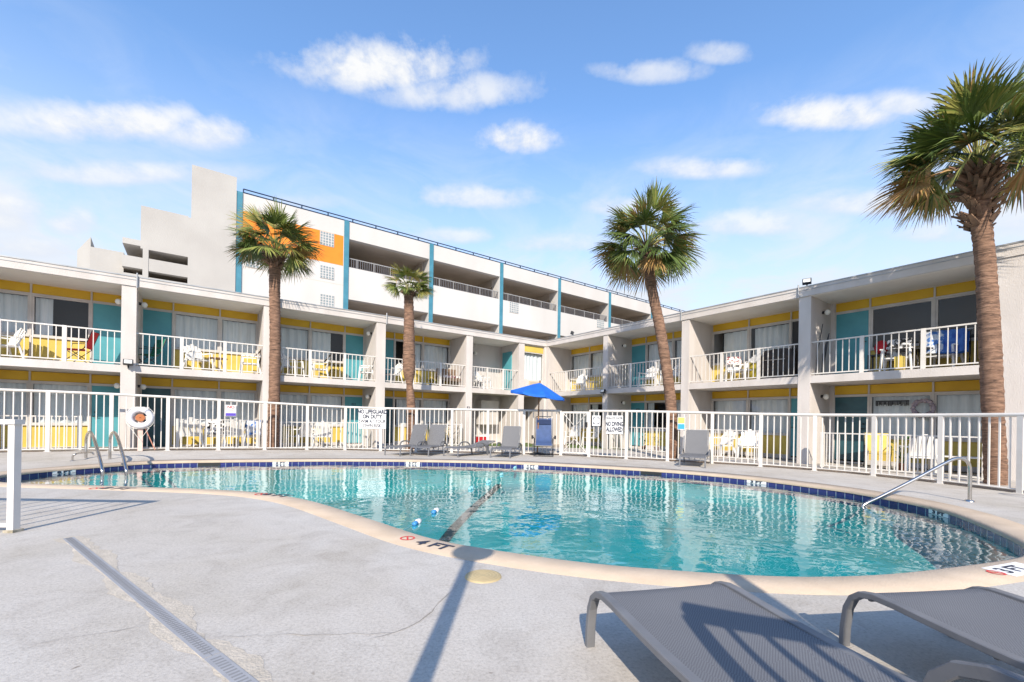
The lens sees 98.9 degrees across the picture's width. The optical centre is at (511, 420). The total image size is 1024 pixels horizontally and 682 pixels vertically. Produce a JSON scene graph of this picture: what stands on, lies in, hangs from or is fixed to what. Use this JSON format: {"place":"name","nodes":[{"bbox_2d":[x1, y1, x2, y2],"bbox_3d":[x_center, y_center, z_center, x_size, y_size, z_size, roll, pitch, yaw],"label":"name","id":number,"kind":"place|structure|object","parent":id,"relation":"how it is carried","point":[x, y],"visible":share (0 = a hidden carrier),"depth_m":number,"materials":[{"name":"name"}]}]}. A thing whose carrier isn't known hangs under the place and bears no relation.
{"place":"outdoors","nodes":[
{"label":"outdoors","id":0,"kind":"place"},
{"bbox_2d":[435,368,460,385],"bbox_3d":[-2.769,-1.874,19.613,1.200,0.850,0.570,1,0,-36],"label":"wicker seat","id":1,"kind":"object","parent":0,"point":[446,379],"visible":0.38,"depth_m":19.48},
{"bbox_2d":[454,443,539,446],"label":"turf","id":2,"kind":"structure","parent":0,"point":[526,445],"depth_m":20.17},
{"bbox_2d":[223,196,325,448],"bbox_3d":[-7.952,-3.112,14.645,3.292,8.235,3.164,1,0,0],"label":"palm tree","id":3,"kind":"object","parent":2,"relation":"on","point":[269,257],"visible":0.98,"depth_m":14.59,"materials":[{"name":"green plant"}]},
{"bbox_2d":[0,445,1023,681],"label":"pool deck","id":4,"kind":"structure","parent":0,"point":[288,593],"depth_m":2.74,"materials":[{"name":"concrete"}]},
{"bbox_2d":[0,419,24,532],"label":"fence post","id":5,"kind":"object","parent":4,"relation":"on","point":[13,517],"visible":1,"depth_m":4.10,"materials":[{"name":"white metal"}]},
{"bbox_2d":[0,415,81,448],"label":"patio railing","id":6,"kind":"object","parent":4,"relation":"on","point":[78,429],"visible":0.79,"depth_m":11.71,"materials":[{"name":"white metal"}]},
{"bbox_2d":[84,431,127,475],"bbox_3d":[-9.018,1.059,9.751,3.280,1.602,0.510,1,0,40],"label":"pool ladder","id":7,"kind":"object","parent":4,"relation":"attached to","point":[99,457],"visible":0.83,"depth_m":9.53,"materials":[{"name":"silver metal"}]},
{"bbox_2d":[126,407,155,450],"bbox_3d":[-10.354,0.245,12.206,0.641,1.232,0.240,1,0,-34],"label":"life ring","id":8,"kind":"object","parent":4,"relation":"on","point":[140,418],"visible":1,"depth_m":12.20,"materials":[{"name":"white plastic"}]},
{"bbox_2d":[52,536,275,681],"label":"trench drain","id":9,"kind":"object","parent":4,"relation":"on","point":[173,622],"visible":1,"depth_m":2.40,"materials":[{"name":"grey plastic"}]},
{"bbox_2d":[179,417,203,446],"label":"plastic chair","id":10,"kind":"object","parent":4,"relation":"on","point":[190,425],"visible":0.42,"depth_m":13.88,"materials":[{"name":"white plastic"}]},
{"bbox_2d":[175,419,258,447],"bbox_3d":[-9.298,0.447,13.908,2.200,0.960,0.070,1,0,-36],"label":"patio railing","id":11,"kind":"object","parent":4,"relation":"on","point":[178,431],"visible":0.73,"depth_m":13.94,"materials":[{"name":"white metal"}]},
{"bbox_2d":[220,418,246,446],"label":"plastic chair","id":12,"kind":"object","parent":4,"relation":"on","point":[233,433],"visible":0.47,"depth_m":14.57,"materials":[{"name":"white plastic"}]},
{"bbox_2d":[0,388,562,454],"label":"pool fence","id":13,"kind":"object","parent":4,"relation":"on","point":[48,417],"visible":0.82,"depth_m":13.66,"materials":[{"name":"white metal"}]},
{"bbox_2d":[358,409,386,428],"bbox_3d":[-4.769,-0.042,14.948,1.016,0.658,0.018,1,0,1],"label":"sign","id":14,"kind":"object","parent":13,"relation":"attached to","point":[373,418],"visible":1,"depth_m":14.94,"materials":[{"name":"white plastic"}]},
{"bbox_2d":[562,411,587,453],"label":"pool gate","id":15,"kind":"structure","parent":13,"relation":"attached to","point":[586,426],"depth_m":14.16,"materials":[{"name":"white metal"}]},
{"bbox_2d":[311,421,332,445],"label":"plastic chair","id":16,"kind":"object","parent":4,"relation":"on","point":[327,432],"visible":0.62,"depth_m":16.19,"materials":[{"name":"white plastic"}]},
{"bbox_2d":[279,421,366,446],"bbox_3d":[-6.714,0.541,15.793,3.000,0.960,0.072,1,0,-36],"label":"patio railing","id":17,"kind":"object","parent":4,"relation":"on","point":[281,431],"visible":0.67,"depth_m":15.65,"materials":[{"name":"white metal"}]},
{"bbox_2d":[384,424,429,455],"bbox_3d":[-3.262,0.612,13.844,0.711,0.941,1.479,1,0,28],"label":"sun lounger","id":18,"kind":"object","parent":4,"relation":"on","point":[418,434],"visible":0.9,"depth_m":14.19,"materials":[{"name":"grey metal"}]},
{"bbox_2d":[410,425,447,456],"bbox_3d":[-2.582,0.623,13.863,0.711,0.941,1.479,1,0,16],"label":"sun lounger","id":19,"kind":"object","parent":4,"relation":"on","point":[436,436],"visible":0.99,"depth_m":14.26,"materials":[{"name":"grey metal"}]},
{"bbox_2d":[443,440,495,456],"bbox_3d":[-1.304,0.887,13.842,0.711,0.454,1.778,1,0,38],"label":"sun lounger","id":20,"kind":"object","parent":4,"relation":"on","point":[480,444],"visible":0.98,"depth_m":13.87,"materials":[{"name":"grey metal"}]},
{"bbox_2d":[465,569,500,583],"bbox_3d":[-0.207,1.120,3.149,0.264,0.014,0.264,1,0,0],"label":"deck hatch","id":21,"kind":"object","parent":4,"relation":"on","point":[483,576],"visible":1,"depth_m":3.12,"materials":[{"name":"beige plastic"}]},
{"bbox_2d":[490,426,522,457],"bbox_3d":[-0.149,0.661,13.656,0.711,0.941,1.479,1,0,16],"label":"sun lounger","id":22,"kind":"object","parent":4,"relation":"on","point":[510,438],"visible":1,"depth_m":14.06,"materials":[{"name":"grey metal"}]},
{"bbox_2d":[0,458,1023,594],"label":"pool coping","id":23,"kind":"object","parent":4,"relation":"on","point":[959,577],"visible":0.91,"depth_m":3.72,"materials":[{"name":"beige concrete"}]},
{"bbox_2d":[983,562,1023,576],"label":"depth marking","id":24,"kind":"object","parent":23,"relation":"on","point":[1016,569],"visible":1,"depth_m":3.48,"materials":[{"name":"white"}]},
{"bbox_2d":[0,449,1023,493],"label":"gravel strip","id":25,"kind":"object","parent":4,"relation":"on","point":[999,489],"visible":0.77,"depth_m":12.25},
{"bbox_2d":[511,381,563,454],"bbox_3d":[0.833,-0.087,14.421,1.740,2.460,1.736,1,0,-33],"label":"patio umbrella","id":26,"kind":"object","parent":4,"relation":"on","point":[539,390],"visible":1,"depth_m":13.96,"materials":[{"name":"blue fabric"}]},
{"bbox_2d":[531,416,555,456],"bbox_3d":[1.022,0.506,14.084,0.780,1.266,0.838,1,0,4],"label":"reclining chair","id":27,"kind":"object","parent":4,"relation":"on","point":[542,435],"visible":0.98,"depth_m":14.32,"materials":[{"name":"blue fabric"}]},
{"bbox_2d":[209,481,1007,576],"bbox_3d":[-1.328,1.814,8.339,15.238,0.890,7.542,1,0,22],"label":"pool basin","id":28,"kind":"object","parent":4,"relation":"in","point":[651,538],"visible":0.29,"depth_m":6.67,"materials":[{"name":"teal liquid"}]},
{"bbox_2d":[439,488,496,541],"bbox_3d":[-0.627,1.725,9.547,0.228,0.061,6.867,1,0,7],"label":"pool floor stripe","id":29,"kind":"object","parent":28,"relation":"on","point":[448,533],"visible":0.68,"depth_m":7.52,"materials":[{"name":"tile"}]},
{"bbox_2d":[0,462,1023,558],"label":"waterline tiles","id":30,"kind":"object","parent":28,"relation":"attached to","point":[998,539],"visible":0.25,"depth_m":8.73,"materials":[{"name":"blue tile"}]},
{"bbox_2d":[609,427,665,451],"bbox_3d":[4.995,0.749,17.214,0.070,0.960,3.000,1,0,-36],"label":"patio railing","id":31,"kind":"object","parent":4,"relation":"on","point":[610,441],"visible":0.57,"depth_m":17.26,"materials":[{"name":"white metal"}]},
{"bbox_2d":[679,430,710,467],"bbox_3d":[4.926,0.741,11.761,0.711,0.941,1.479,1,0,28],"label":"sun lounger","id":32,"kind":"object","parent":4,"relation":"on","point":[696,444],"visible":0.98,"depth_m":12.12,"materials":[{"name":"grey metal"}]},
{"bbox_2d":[683,428,758,460],"bbox_3d":[6.796,0.777,14.320,0.070,0.960,2.600,1,0,-36],"label":"patio railing","id":33,"kind":"object","parent":4,"relation":"on","point":[686,429],"visible":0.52,"depth_m":13.96,"materials":[{"name":"white metal"}]},
{"bbox_2d":[736,429,757,456],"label":"plastic chair","id":34,"kind":"object","parent":4,"relation":"on","point":[740,444],"visible":0.48,"depth_m":14.62,"materials":[{"name":"white plastic"}]},
{"bbox_2d":[585,581,1023,681],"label":"sun lounger","id":35,"kind":"object","parent":4,"relation":"on","point":[719,631],"visible":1,"depth_m":1.67,"materials":[{"name":"grey metal"}]},
{"bbox_2d":[586,410,1023,493],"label":"pool fence","id":36,"kind":"object","parent":4,"relation":"on","point":[1019,488],"visible":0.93,"depth_m":9.88,"materials":[{"name":"white metal"}]},
{"bbox_2d":[606,416,622,433],"bbox_3d":[3.162,0.144,13.508,0.553,0.561,0.017,1,0,30],"label":"sign","id":37,"kind":"object","parent":36,"relation":"attached to","point":[614,424],"visible":1,"depth_m":13.50,"materials":[{"name":"white"}]},
{"bbox_2d":[863,432,891,468],"bbox_3d":[9.853,0.823,11.814,0.564,0.983,0.669,1,0,37],"label":"folding chair","id":38,"kind":"object","parent":4,"relation":"on","point":[869,442],"visible":0.52,"depth_m":11.94,"materials":[{"name":"yellow fabric"}]},
{"bbox_2d":[820,432,983,479],"bbox_3d":[9.296,0.816,10.636,0.070,0.960,3.100,1,0,-36],"label":"patio railing","id":39,"kind":"object","parent":4,"relation":"on","point":[894,435],"visible":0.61,"depth_m":10.63,"materials":[{"name":"white metal"}]},
{"bbox_2d":[895,434,937,470],"bbox_3d":[10.120,0.830,10.886,0.714,0.974,0.746,1,0,25],"label":"plastic chair","id":40,"kind":"object","parent":4,"relation":"on","point":[920,450],"visible":0.36,"depth_m":10.67,"materials":[{"name":"white plastic"}]},
{"bbox_2d":[861,457,974,524],"bbox_3d":[6.192,1.085,6.704,1.671,1.073,0.120,1,0,3],"label":"pool handrail","id":41,"kind":"object","parent":4,"relation":"on","point":[969,493],"visible":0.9,"depth_m":6.66,"materials":[{"name":"silver metal"}]},
{"bbox_2d":[839,586,1023,670],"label":"sun lounger","id":42,"kind":"object","parent":4,"relation":"on","point":[989,621],"visible":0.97,"depth_m":1.97,"materials":[{"name":"grey metal"}]},
{"bbox_2d":[0,464,1023,560],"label":"pool water","id":43,"kind":"structure","parent":0,"point":[297,479],"depth_m":8.07,"materials":[{"name":"teal liquid"}]},
{"bbox_2d":[0,0,1023,519],"label":"sky","id":44,"kind":"structure","parent":0,"point":[505,130],"materials":[{"name":"blue"}]},
{"bbox_2d":[535,444,568,447],"bbox_3d":[-1.019,1.178,13.000,30.000,0.001,34.000,1,0,0],"label":"court base","id":45,"kind":"object","parent":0,"point":[558,445],"depth_m":20.34,"materials":[{"name":"beige concrete"}]},
{"bbox_2d":[381,262,436,450],"bbox_3d":[-3.663,-2.183,15.404,1.999,6.612,1.847,1,0,0],"label":"palm tree","id":46,"kind":"object","parent":45,"relation":"on","point":[410,295],"visible":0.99,"depth_m":15.20,"materials":[{"name":"green plant"}]},
{"bbox_2d":[567,444,630,449],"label":"turf","id":47,"kind":"structure","parent":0,"point":[578,446],"depth_m":19.96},
{"bbox_2d":[589,177,707,458],"bbox_3d":[4.112,-2.907,13.180,3.464,8.310,3.558,1,0,0],"label":"palm tree","id":48,"kind":"object","parent":47,"relation":"on","point":[650,257],"visible":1,"depth_m":13.12,"materials":[{"name":"green plant"}]},
{"bbox_2d":[862,51,1023,485],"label":"palm tree","id":49,"kind":"object","parent":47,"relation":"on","point":[979,190],"visible":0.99,"depth_m":8.63,"materials":[{"name":"green plant"}]},
{"label":"ground","id":50,"kind":"structure","parent":0,"visible":0},
{"bbox_2d":[0,255,545,447],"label":"motel wing","id":51,"kind":"structure","parent":50,"relation":"on","point":[51,309],"depth_m":14.82,"materials":[{"name":"white paint"}]},
{"bbox_2d":[1,328,26,358],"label":"plastic chair","id":52,"kind":"object","parent":51,"relation":"on","point":[20,336],"visible":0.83,"depth_m":11.94,"materials":[{"name":"white plastic"}]},
{"bbox_2d":[0,381,27,423],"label":"window","id":53,"kind":"structure","parent":51,"relation":"in","point":[8,384],"depth_m":12.46,"materials":[{"name":"grey glass"}]},
{"bbox_2d":[0,290,29,334],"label":"window","id":54,"kind":"structure","parent":51,"relation":"in","point":[12,307],"depth_m":12.43,"materials":[{"name":"glass"}]},
{"bbox_2d":[31,382,88,423],"bbox_3d":[-13.350,-0.483,12.968,1.220,1.206,0.192,1,0,-36],"label":"window","id":55,"kind":"structure","parent":51,"relation":"in","point":[34,385],"depth_m":13.02,"materials":[{"name":"white paint"}]},
{"bbox_2d":[31,294,90,339],"bbox_3d":[-13.310,-3.003,12.968,1.220,1.177,0.192,1,0,-36],"label":"window","id":56,"kind":"structure","parent":51,"relation":"in","point":[44,307],"depth_m":12.77,"materials":[{"name":"glass"}]},
{"bbox_2d":[67,330,99,362],"bbox_3d":[-12.405,-2.084,12.595,0.669,0.983,0.564,1,0,-28],"label":"folding chair","id":57,"kind":"object","parent":51,"relation":"on","point":[90,342],"visible":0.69,"depth_m":12.63,"materials":[{"name":"red fabric"}]},
{"bbox_2d":[90,385,119,446],"bbox_3d":[-12.457,-0.099,13.504,0.820,1.946,0.122,1,0,-36],"label":"door","id":58,"kind":"structure","parent":51,"relation":"in","point":[94,388],"depth_m":13.43,"materials":[{"name":"teal paint"}]},
{"bbox_2d":[92,302,120,364],"bbox_3d":[-12.417,-2.619,13.504,0.820,1.917,0.122,1,0,-36],"label":"door","id":59,"kind":"structure","parent":51,"relation":"in","point":[104,316],"depth_m":13.48,"materials":[{"name":"teal paint"}]},
{"bbox_2d":[138,338,166,367],"bbox_3d":[-11.167,-2.065,13.473,0.564,0.983,0.669,1,0,25],"label":"folding chair","id":60,"kind":"object","parent":51,"relation":"on","point":[159,345],"visible":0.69,"depth_m":13.61,"materials":[{"name":"green fabric"}]},
{"bbox_2d":[141,387,170,445],"bbox_3d":[-11.532,-0.084,14.178,0.790,1.946,0.122,1,0,-36],"label":"door","id":61,"kind":"structure","parent":51,"relation":"in","point":[149,390],"depth_m":14.20,"materials":[{"name":"teal paint"}]},
{"bbox_2d":[142,308,172,367],"bbox_3d":[-11.492,-2.604,14.178,0.790,1.917,0.122,1,0,-36],"label":"door","id":62,"kind":"structure","parent":51,"relation":"in","point":[158,322],"depth_m":14.19,"materials":[{"name":"teal paint"}]},
{"bbox_2d":[172,388,217,424],"bbox_3d":[-10.743,-0.442,14.871,1.240,1.206,0.196,1,0,-36],"label":"window","id":63,"kind":"structure","parent":51,"relation":"in","point":[200,393],"depth_m":14.88,"materials":[{"name":"grey glass"}]},
{"bbox_2d":[174,312,218,351],"bbox_3d":[-10.704,-2.962,14.871,1.240,1.177,0.196,1,0,-36],"label":"window","id":64,"kind":"structure","parent":51,"relation":"in","point":[187,326],"depth_m":14.94,"materials":[{"name":"glass"}]},
{"bbox_2d":[183,344,214,370],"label":"plastic chair","id":65,"kind":"object","parent":51,"relation":"on","point":[197,355],"visible":0.68,"depth_m":14.28,"materials":[{"name":"white plastic"}]},
{"bbox_2d":[220,390,255,424],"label":"window","id":66,"kind":"structure","parent":51,"relation":"in","point":[234,395],"depth_m":15.63,"materials":[{"name":"grey glass"}]},
{"bbox_2d":[220,318,257,354],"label":"window","id":67,"kind":"structure","parent":51,"relation":"in","point":[238,332],"depth_m":15.61,"materials":[{"name":"glass"}]},
{"bbox_2d":[281,352,304,376],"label":"plastic chair","id":68,"kind":"object","parent":51,"relation":"on","point":[284,365],"visible":0.65,"depth_m":15.80,"materials":[{"name":"white plastic"}]},
{"bbox_2d":[280,393,308,424],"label":"window","id":69,"kind":"structure","parent":51,"relation":"in","point":[291,397],"depth_m":16.71,"materials":[{"name":"grey glass"}]},
{"bbox_2d":[281,326,309,358],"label":"window","id":70,"kind":"structure","parent":51,"relation":"in","point":[290,338],"depth_m":16.72,"materials":[{"name":"glass"}]},
{"bbox_2d":[310,394,342,425],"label":"window","id":71,"kind":"structure","parent":51,"relation":"in","point":[314,398],"depth_m":17.40,"materials":[{"name":"grey glass"}]},
{"bbox_2d":[311,329,343,361],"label":"window","id":72,"kind":"structure","parent":51,"relation":"in","point":[320,341],"depth_m":17.27,"materials":[{"name":"glass"}]},
{"bbox_2d":[344,396,362,443],"bbox_3d":[-6.478,-0.005,17.863,0.760,1.946,0.122,1,0,-36],"label":"door","id":73,"kind":"structure","parent":51,"relation":"in","point":[349,400],"depth_m":17.88,"materials":[{"name":"teal paint"}]},
{"bbox_2d":[345,334,363,380],"bbox_3d":[-6.438,-2.525,17.863,0.760,1.917,0.122,1,0,-36],"label":"door","id":74,"kind":"structure","parent":51,"relation":"in","point":[354,344],"depth_m":17.87,"materials":[{"name":"teal paint"}]},
{"bbox_2d":[384,398,392,441],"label":"door","id":75,"kind":"structure","parent":51,"relation":"in","point":[388,401],"depth_m":18.75,"materials":[{"name":"paint"}]},
{"bbox_2d":[385,339,393,382],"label":"door","id":76,"kind":"structure","parent":51,"relation":"in","point":[389,350],"depth_m":18.74,"materials":[{"name":"teal paint"}]},
{"bbox_2d":[394,398,421,425],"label":"window","id":77,"kind":"structure","parent":51,"relation":"in","point":[400,403],"depth_m":19.27,"materials":[{"name":"grey glass"}]},
{"bbox_2d":[395,340,422,368],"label":"window","id":78,"kind":"structure","parent":51,"relation":"in","point":[417,345],"depth_m":19.62,"materials":[{"name":"glass"}]},
{"bbox_2d":[423,399,448,424],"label":"window","id":79,"kind":"structure","parent":51,"relation":"in","point":[431,403],"depth_m":20.19,"materials":[{"name":"grey glass"}]},
{"bbox_2d":[423,343,449,370],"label":"window","id":80,"kind":"structure","parent":51,"relation":"in","point":[432,353],"depth_m":20.18,"materials":[{"name":"white glass"}]},
{"bbox_2d":[502,351,511,389],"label":"door","id":81,"kind":"structure","parent":51,"relation":"in","point":[507,356],"depth_m":21.60,"materials":[{"name":"teal paint"}]},
{"bbox_2d":[524,352,542,380],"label":"window","id":82,"kind":"structure","parent":51,"relation":"in","point":[532,362],"depth_m":21.74,"materials":[{"name":"white fabric"}]},
{"bbox_2d":[77,165,683,340],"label":"parking garage","id":83,"kind":"structure","parent":50,"relation":"on","point":[352,269],"depth_m":26.55,"materials":[{"name":"white paint"}]},
{"bbox_2d":[320,231,333,247],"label":"glass block window","id":84,"kind":"structure","parent":83,"relation":"in","point":[327,239],"depth_m":25.20,"materials":[{"name":"white glass"}]},
{"bbox_2d":[545,240,1023,480],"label":"motel wing","id":85,"kind":"structure","parent":50,"relation":"on","point":[870,310],"depth_m":13.05,"materials":[{"name":"white paint"}]},
{"bbox_2d":[570,404,587,427],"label":"window","id":86,"kind":"structure","parent":85,"relation":"in","point":[576,407],"depth_m":22.34,"materials":[{"name":"grey glass"}]},
{"bbox_2d":[571,353,588,377],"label":"window","id":87,"kind":"structure","parent":85,"relation":"in","point":[580,362],"depth_m":22.28,"materials":[{"name":"white paint"}]},
{"bbox_2d":[590,351,602,375],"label":"window","id":88,"kind":"structure","parent":85,"relation":"in","point":[597,357],"depth_m":21.33,"materials":[{"name":"white glass"}]},
{"bbox_2d":[630,402,644,445],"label":"door","id":89,"kind":"structure","parent":85,"relation":"in","point":[634,405],"depth_m":19.29,"materials":[{"name":"teal paint"}]},
{"bbox_2d":[631,344,644,386],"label":"door","id":90,"kind":"structure","parent":85,"relation":"in","point":[638,351],"depth_m":19.26,"materials":[{"name":"teal paint"}]},
{"bbox_2d":[646,340,672,370],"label":"window","id":91,"kind":"structure","parent":85,"relation":"in","point":[653,349],"depth_m":18.69,"materials":[{"name":"glass"}]},
{"bbox_2d":[712,399,746,432],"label":"window","id":92,"kind":"structure","parent":85,"relation":"in","point":[729,405],"depth_m":15.99,"materials":[{"name":"white paint"}]},
{"bbox_2d":[712,328,747,364],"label":"window","id":93,"kind":"structure","parent":85,"relation":"in","point":[735,341],"depth_m":15.91,"materials":[{"name":"glass"}]},
{"bbox_2d":[748,398,788,433],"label":"window","id":94,"kind":"structure","parent":85,"relation":"in","point":[764,405],"depth_m":14.92,"materials":[{"name":"white paint"}]},
{"bbox_2d":[749,321,789,358],"bbox_3d":[8.809,-2.655,14.920,0.192,1.177,1.300,1,0,-36],"label":"window","id":95,"kind":"structure","parent":85,"relation":"in","point":[778,335],"depth_m":14.93,"materials":[{"name":"white paint"}]},
{"bbox_2d":[760,348,797,378],"bbox_3d":[8.519,-1.781,13.933,0.715,0.980,1.040,1,0,-36],"label":"grill","id":96,"kind":"object","parent":85,"relation":"on","point":[770,365],"visible":0.75,"depth_m":13.66,"materials":[{"name":"black metal"}]},
{"bbox_2d":[790,397,797,456],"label":"door","id":97,"kind":"structure","parent":85,"relation":"in","point":[793,409],"depth_m":14.24,"materials":[{"name":"teal paint"}]},
{"bbox_2d":[834,395,867,460],"bbox_3d":[10.046,0.255,12.994,0.122,1.946,0.850,1,0,-36],"label":"door","id":98,"kind":"structure","parent":85,"relation":"in","point":[842,404],"depth_m":13.01,"materials":[{"name":"teal paint"}]},
{"bbox_2d":[835,309,868,373],"bbox_3d":[10.086,-2.265,12.994,0.122,1.917,0.850,1,0,-36],"label":"door","id":99,"kind":"structure","parent":85,"relation":"in","point":[854,323],"depth_m":13.01,"materials":[{"name":"teal paint"}]},
{"bbox_2d":[879,343,914,370],"bbox_3d":[10.223,-1.703,11.607,0.711,0.928,0.680,1,0,-42],"label":"plastic chair","id":100,"kind":"object","parent":85,"relation":"on","point":[909,358],"visible":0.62,"depth_m":11.61,"materials":[{"name":"white plastic"}]},
{"bbox_2d":[886,338,911,354],"bbox_3d":[10.390,-1.944,11.754,0.302,0.500,0.500,1,0,-42],"label":"towel","id":101,"kind":"object","parent":100,"relation":"on","point":[902,343],"visible":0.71,"depth_m":11.73,"materials":[{"name":"white fabric"}]},
{"bbox_2d":[869,394,931,438],"bbox_3d":[10.784,-0.104,12.157,0.194,1.206,1.320,1,0,-36],"label":"window","id":102,"kind":"structure","parent":85,"relation":"in","point":[922,408],"depth_m":12.18,"materials":[{"name":"white paint"}]},
{"bbox_2d":[871,299,933,348],"bbox_3d":[10.770,-2.625,12.117,0.060,1.177,1.320,1,0,-36],"label":"window","id":103,"kind":"structure","parent":85,"relation":"in","point":[872,309],"depth_m":12.21,"materials":[{"name":"glass"}]},
{"bbox_2d":[910,398,935,417],"bbox_3d":[10.964,-0.315,11.681,0.142,0.530,0.520,1,0,-36],"label":"wreath","id":104,"kind":"object","parent":85,"relation":"attached to","point":[921,400],"visible":0.79,"depth_m":11.66,"materials":[{"name":"plant"}]},
{"bbox_2d":[926,343,965,367],"bbox_3d":[10.924,-1.692,11.069,0.711,0.928,0.680,1,0,-25],"label":"plastic chair","id":105,"kind":"object","parent":85,"relation":"on","point":[952,355],"visible":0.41,"depth_m":10.89,"materials":[{"name":"white plastic"}]},
{"bbox_2d":[918,327,976,365],"bbox_3d":[10.890,-1.739,10.966,0.419,1.014,1.023,1,0,-36],"label":"drying rack","id":106,"kind":"object","parent":85,"relation":"on","point":[919,351],"visible":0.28,"depth_m":10.66,"materials":[{"name":"silver metal"}]},
{"bbox_2d":[926,330,943,353],"bbox_3d":[10.757,-1.971,11.146,0.368,0.570,0.420,1,0,-36],"label":"towel","id":107,"kind":"object","parent":106,"relation":"on","point":[935,338],"visible":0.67,"depth_m":11.07,"materials":[{"name":"fabric"}]},
{"bbox_2d":[943,328,967,351],"bbox_3d":[10.985,-1.968,10.834,0.368,0.570,0.400,1,0,-36],"label":"towel","id":108,"kind":"object","parent":106,"relation":"hanging from","point":[960,339],"visible":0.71,"depth_m":10.78,"materials":[{"name":"blue fabric"}]},
{"bbox_2d":[937,330,971,367],"bbox_3d":[10.784,-1.720,10.679,0.669,0.983,0.564,1,0,-42],"label":"folding chair","id":109,"kind":"object","parent":85,"relation":"on","point":[968,343],"visible":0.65,"depth_m":10.65,"materials":[{"name":"blue fabric"}]},
{"bbox_2d":[934,392,981,440],"bbox_3d":[11.548,-0.092,11.111,0.196,1.206,1.190,1,0,-36],"label":"window","id":110,"kind":"structure","parent":85,"relation":"in","point":[947,402],"depth_m":11.26,"materials":[{"name":"glass"}]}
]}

